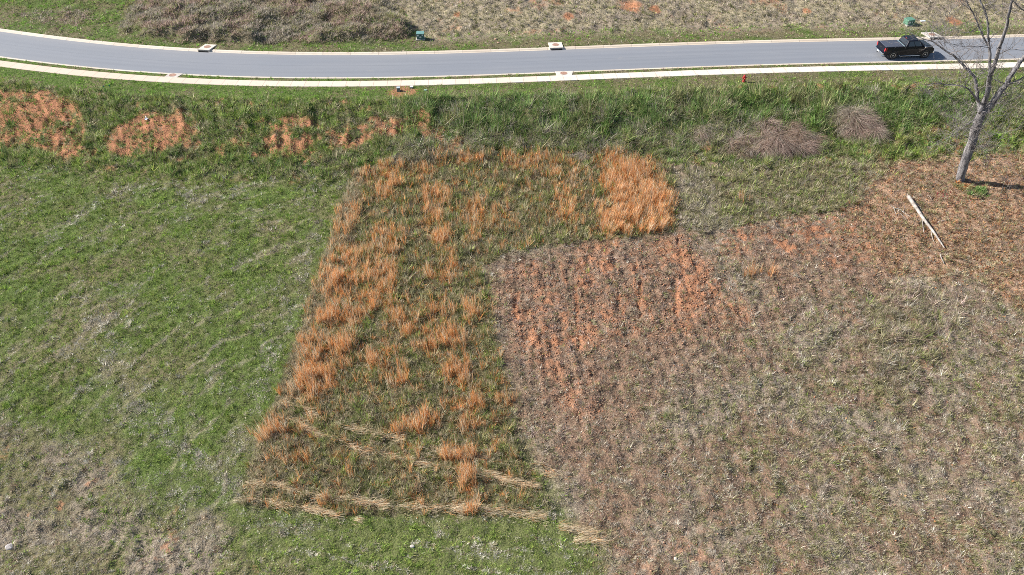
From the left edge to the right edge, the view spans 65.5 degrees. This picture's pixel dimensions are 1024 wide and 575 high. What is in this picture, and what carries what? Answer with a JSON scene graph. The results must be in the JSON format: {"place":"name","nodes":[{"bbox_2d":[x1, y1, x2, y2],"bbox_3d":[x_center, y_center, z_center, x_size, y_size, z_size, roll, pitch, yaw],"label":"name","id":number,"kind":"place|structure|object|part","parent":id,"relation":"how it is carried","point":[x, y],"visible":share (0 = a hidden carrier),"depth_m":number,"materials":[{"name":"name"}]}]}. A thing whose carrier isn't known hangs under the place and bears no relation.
{"place":"outdoors","nodes":[
{"label":"outdoors","id":0,"kind":"place"},
{"bbox_2d":[0,0,1023,574],"bbox_3d":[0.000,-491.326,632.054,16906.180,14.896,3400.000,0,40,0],"label":"ground","id":1,"kind":"structure","parent":0,"point":[238,520],"depth_m":53.33,"materials":[{"name":"soil"}]},
{"bbox_2d":[5,543,12,549],"bbox_3d":[-26.094,13.463,41.342,0.469,0.227,0.373,0,40,0],"label":"stone","id":2,"kind":"object","parent":1,"relation":"on","point":[8,546],"visible":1,"depth_m":41.24,"materials":[{"name":"white stone"}]},
{"bbox_2d":[21,0,414,45],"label":"weed thicket","id":3,"kind":"object","parent":1,"relation":"on","point":[147,13],"visible":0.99,"depth_m":87.94,"materials":[{"name":"brown plant"}]},
{"bbox_2d":[395,149,423,164],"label":"dry grass clump","id":4,"kind":"object","parent":1,"relation":"on","point":[409,159],"visible":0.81,"depth_m":69.67,"materials":[{"name":"plant"}]},
{"bbox_2d":[416,31,425,40],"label":"utility box","id":5,"kind":"object","parent":1,"relation":"on","point":[420,35],"visible":1,"depth_m":85.25,"materials":[{"name":"metal"}]},
{"bbox_2d":[233,399,612,549],"bbox_3d":[-4.820,10.806,44.196,21.496,0.510,7.723,9,41,11],"label":"straw swath","id":6,"kind":"object","parent":1,"relation":"on","point":[480,507],"visible":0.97,"depth_m":43.40,"materials":[{"name":"beige plant"}]},
{"bbox_2d":[238,148,677,516],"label":"tan grass","id":7,"kind":"structure","parent":1,"relation":"on","point":[290,412],"depth_m":50.73,"materials":[{"name":"brown plant"}]},
{"bbox_2d":[237,136,682,517],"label":"field undergrowth","id":8,"kind":"object","parent":1,"relation":"on","point":[408,199],"visible":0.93,"depth_m":54.77,"materials":[{"name":"green plant"}]},
{"bbox_2d":[460,99,484,110],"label":"shrub","id":9,"kind":"object","parent":1,"relation":"on","point":[471,103],"visible":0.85,"depth_m":74.05,"materials":[{"name":"green plant"}]},
{"bbox_2d":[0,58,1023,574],"bbox_3d":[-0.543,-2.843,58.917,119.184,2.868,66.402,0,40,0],"label":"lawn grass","id":10,"kind":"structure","parent":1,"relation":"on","point":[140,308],"depth_m":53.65,"materials":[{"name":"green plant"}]},
{"bbox_2d":[0,74,1023,183],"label":"bank grass","id":11,"kind":"structure","parent":1,"relation":"on","point":[197,164],"depth_m":72.91,"materials":[{"name":"green plant"}]},
{"bbox_2d":[0,78,1023,574],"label":"dry stems","id":12,"kind":"object","parent":1,"relation":"on","point":[890,390],"visible":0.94,"depth_m":51.46,"materials":[{"name":"brown plant"}]},
{"bbox_2d":[244,142,779,515],"bbox_3d":[1.925,-0.514,56.502,35.421,2.139,37.672,0,40,0],"label":"broomsedge","id":13,"kind":"object","parent":1,"relation":"on","point":[605,218],"visible":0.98,"depth_m":56.41,"materials":[{"name":"orange plant"}]},
{"bbox_2d":[0,0,1023,51],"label":"roadside grass","id":14,"kind":"structure","parent":1,"relation":"on","point":[883,13],"depth_m":89.05,"materials":[{"name":"plant"}]},
{"bbox_2d":[0,90,1023,574],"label":"soil clods","id":15,"kind":"object","parent":1,"relation":"on","point":[548,346],"visible":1,"depth_m":55.20,"materials":[{"name":"soil"}]},
{"bbox_2d":[568,148,595,161],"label":"dry grass clump","id":16,"kind":"object","parent":1,"relation":"on","point":[581,155],"visible":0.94,"depth_m":70.05,"materials":[{"name":"beige plant"}]},
{"bbox_2d":[684,117,733,148],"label":"dry grass clump","id":17,"kind":"object","parent":1,"relation":"on","point":[699,132],"visible":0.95,"depth_m":72.01,"materials":[{"name":"brown plant"}]},
{"bbox_2d":[710,127,763,159],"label":"dry grass clump","id":18,"kind":"object","parent":1,"relation":"on","point":[737,142],"visible":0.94,"depth_m":71.22,"materials":[{"name":"brown plant"}]},
{"bbox_2d":[484,148,1023,574],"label":"dry thatch","id":19,"kind":"object","parent":1,"relation":"on","point":[1001,310],"visible":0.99,"depth_m":51.28,"materials":[{"name":"brown plant"}]},
{"bbox_2d":[740,113,835,162],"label":"dry grass clump","id":20,"kind":"object","parent":1,"relation":"on","point":[785,145],"visible":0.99,"depth_m":71.32,"materials":[{"name":"brown plant"}]},
{"bbox_2d":[619,109,1023,529],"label":"leaf litter","id":21,"kind":"object","parent":1,"relation":"on","point":[928,241],"visible":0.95,"depth_m":62.10,"materials":[{"name":"brown plant"}]},
{"bbox_2d":[822,103,862,127],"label":"dry grass clump","id":22,"kind":"object","parent":1,"relation":"on","point":[841,110],"visible":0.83,"depth_m":73.77,"materials":[{"name":"brown plant"}]},
{"bbox_2d":[826,104,893,147],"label":"dry grass clump","id":23,"kind":"object","parent":1,"relation":"on","point":[865,125],"visible":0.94,"depth_m":72.91,"materials":[{"name":"brown plant"}]},
{"bbox_2d":[903,17,915,26],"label":"utility box","id":24,"kind":"object","parent":1,"relation":"on","point":[910,19],"visible":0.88,"depth_m":88.29,"materials":[{"name":"metal"}]},
{"bbox_2d":[907,194,944,247],"bbox_3d":[32.542,-5.475,63.158,1.072,0.421,7.321,0,40,0],"label":"fallen log","id":25,"kind":"object","parent":1,"relation":"on","point":[913,204],"visible":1,"depth_m":63.17,"materials":[{"name":"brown wood"}]},
{"bbox_2d":[886,0,1023,196],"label":"bare tree","id":26,"kind":"object","parent":1,"relation":"on","point":[984,107],"visible":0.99,"depth_m":62.08,"materials":[{"name":"grey plant"}]},
{"bbox_2d":[952,181,973,190],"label":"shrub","id":27,"kind":"object","parent":1,"relation":"on","point":[956,183],"visible":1,"depth_m":66.91,"materials":[{"name":"beige plant"}]},
{"bbox_2d":[960,185,989,199],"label":"shrub","id":28,"kind":"object","parent":1,"relation":"on","point":[982,192],"visible":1,"depth_m":66.12,"materials":[{"name":"green plant"}]},
{"bbox_2d":[988,129,1016,142],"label":"shrub","id":29,"kind":"object","parent":1,"relation":"on","point":[999,137],"visible":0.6,"depth_m":72.54,"materials":[{"name":"green plant"}]},
{"bbox_2d":[0,32,1023,76],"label":"road","id":30,"kind":"structure","parent":0,"point":[33,48],"depth_m":82.08,"materials":[{"name":"grey asphalt"}]},
{"bbox_2d":[0,56,1019,78],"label":"kerb","id":31,"kind":"structure","parent":30,"relation":"on","point":[480,74],"depth_m":79.74,"materials":[{"name":"concrete"}]},
{"bbox_2d":[165,73,182,76],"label":"storm drain","id":32,"kind":"object","parent":31,"relation":"on","point":[173,74],"visible":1,"depth_m":78.87,"materials":[{"name":"grey concrete"}]},
{"bbox_2d":[555,71,572,74],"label":"storm drain","id":33,"kind":"object","parent":31,"relation":"on","point":[564,72],"visible":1,"depth_m":79.25,"materials":[{"name":"concrete"}]},
{"bbox_2d":[0,28,1023,54],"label":"kerb","id":34,"kind":"structure","parent":30,"relation":"on","point":[450,51],"depth_m":84.40,"materials":[{"name":"concrete"}]},
{"bbox_2d":[197,44,216,51],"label":"storm drain","id":35,"kind":"object","parent":34,"relation":"on","point":[206,48],"visible":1,"depth_m":83.67,"materials":[{"name":"concrete"}]},
{"bbox_2d":[548,42,562,49],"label":"storm drain","id":36,"kind":"object","parent":34,"relation":"on","point":[555,45],"visible":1,"depth_m":84.07,"materials":[{"name":"concrete"}]},
{"bbox_2d":[921,32,942,39],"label":"storm drain","id":37,"kind":"object","parent":34,"relation":"on","point":[927,34],"visible":0.53,"depth_m":86.22,"materials":[{"name":"grey concrete"}]},
{"bbox_2d":[874,35,933,58],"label":"pickup truck","id":38,"kind":"object","parent":30,"relation":"on","point":[910,47],"visible":1,"depth_m":81.60,"materials":[{"name":"black paint"}]},
{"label":"rear window","id":39,"kind":"part","parent":38,"relation":"part of","materials":[{"name":"grey glass"}]},
{"bbox_2d":[0,60,1023,86],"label":"sidewalk","id":40,"kind":"structure","parent":0,"point":[75,72],"depth_m":78.60,"materials":[{"name":"concrete"}]}
]}

